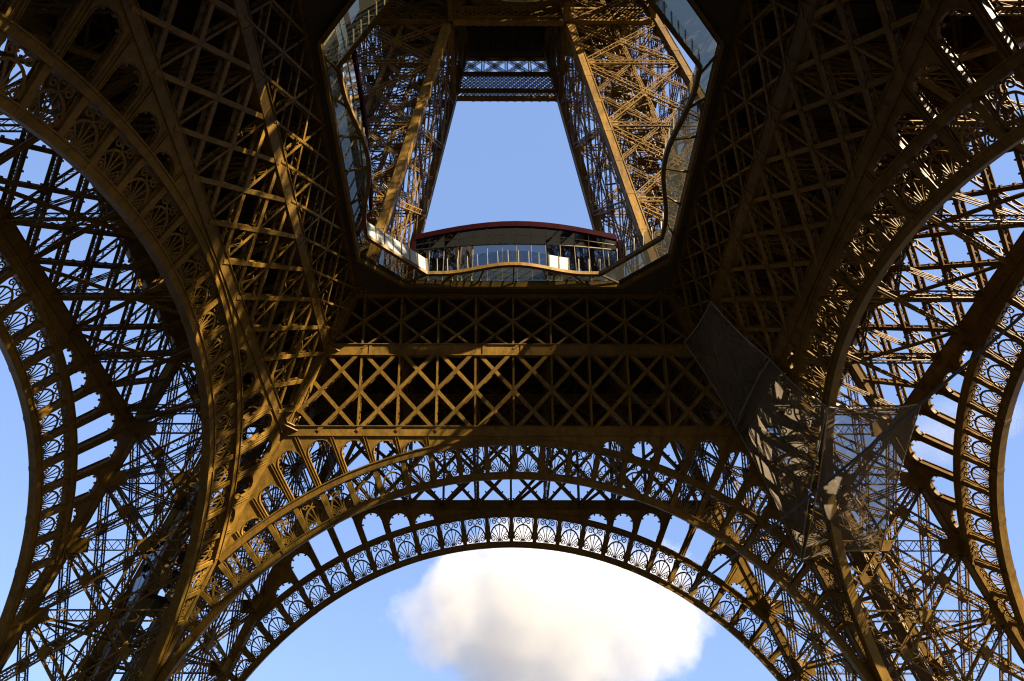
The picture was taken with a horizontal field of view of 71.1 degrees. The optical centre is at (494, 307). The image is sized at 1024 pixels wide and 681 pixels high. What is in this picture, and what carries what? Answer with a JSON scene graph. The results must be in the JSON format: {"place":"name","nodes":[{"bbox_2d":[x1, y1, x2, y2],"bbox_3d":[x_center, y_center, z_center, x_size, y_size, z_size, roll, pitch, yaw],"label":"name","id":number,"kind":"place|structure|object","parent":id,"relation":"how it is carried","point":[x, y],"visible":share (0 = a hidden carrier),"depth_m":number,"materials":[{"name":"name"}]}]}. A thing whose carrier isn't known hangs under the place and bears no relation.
{"place":"outdoors","nodes":[
{"label":"outdoors","id":0,"kind":"place"},
{"bbox_2d":[0,13,1023,680],"label":"sky","id":1,"kind":"structure","parent":0,"point":[493,614],"materials":[{"name":"blue"}]},
{"label":"ground","id":2,"kind":"structure","parent":0,"visible":0},
{"bbox_2d":[0,0,1023,680],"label":"iron tower","id":3,"kind":"structure","parent":2,"relation":"on","point":[822,164],"depth_m":69.11,"materials":[{"name":"brown metal"}]},
{"bbox_2d":[126,538,187,613],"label":"lift cabin","id":4,"kind":"object","parent":3,"relation":"on","point":[159,601],"visible":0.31,"depth_m":77.68,"materials":[{"name":"grey metal"}]},
{"bbox_2d":[129,570,149,601],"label":"window","id":5,"kind":"structure","parent":4,"relation":"in","point":[138,580],"depth_m":77.16,"materials":[{"name":"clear glass"}]},
{"bbox_2d":[141,543,164,574],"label":"window","id":6,"kind":"structure","parent":4,"relation":"in","point":[150,553],"depth_m":78.99,"materials":[{"name":"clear glass"}]},
{"bbox_2d":[341,67,367,143],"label":"glass balustrade","id":7,"kind":"object","parent":3,"relation":"on","point":[355,107],"visible":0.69,"depth_m":65.15,"materials":[{"name":"glass"}]},
{"bbox_2d":[342,50,372,219],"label":"glass pavilion","id":8,"kind":"structure","parent":3,"relation":"on","point":[351,71],"depth_m":69.81,"materials":[{"name":"glass"}]},
{"bbox_2d":[367,221,426,270],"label":"glass balustrade","id":9,"kind":"object","parent":3,"relation":"on","point":[392,243],"visible":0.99,"depth_m":76.84,"materials":[{"name":"glass"}]},
{"bbox_2d":[426,250,599,270],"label":"glass balustrade","id":10,"kind":"object","parent":3,"relation":"on","point":[564,262],"visible":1,"depth_m":78.47,"materials":[{"name":"glass"}]},
{"bbox_2d":[411,221,621,280],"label":"glass pavilion","id":11,"kind":"structure","parent":3,"relation":"on","point":[539,241],"depth_m":82.48,"materials":[{"name":"glass"}]},
{"bbox_2d":[599,225,660,270],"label":"glass balustrade","id":12,"kind":"object","parent":3,"relation":"on","point":[634,246],"visible":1,"depth_m":76.83,"materials":[{"name":"glass"}]},
{"bbox_2d":[660,65,696,227],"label":"glass balustrade","id":13,"kind":"object","parent":3,"relation":"on","point":[661,222],"visible":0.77,"depth_m":65.60,"materials":[{"name":"glass"}]},
{"bbox_2d":[684,301,769,424],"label":"safety net","id":14,"kind":"object","parent":3,"relation":"hanging from","point":[730,359],"visible":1,"depth_m":70.67,"materials":[{"name":"grey fabric"}]},
{"bbox_2d":[733,355,827,559],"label":"safety net","id":15,"kind":"object","parent":3,"relation":"hanging from","point":[779,426],"visible":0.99,"depth_m":66.37,"materials":[{"name":"grey fabric"}]},
{"bbox_2d":[688,312,1023,592],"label":"cable","id":16,"kind":"object","parent":3,"relation":"attached to","point":[969,361],"visible":1,"depth_m":49.66,"materials":[{"name":"black metal"}]},
{"bbox_2d":[802,404,920,559],"bbox_3d":[32.713,15.941,65.312,9.078,7.039,17.048,0,-44,0],"label":"safety net","id":17,"kind":"object","parent":3,"relation":"hanging from","point":[853,501],"visible":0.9,"depth_m":63.80,"materials":[{"name":"grey fabric"}]}
]}

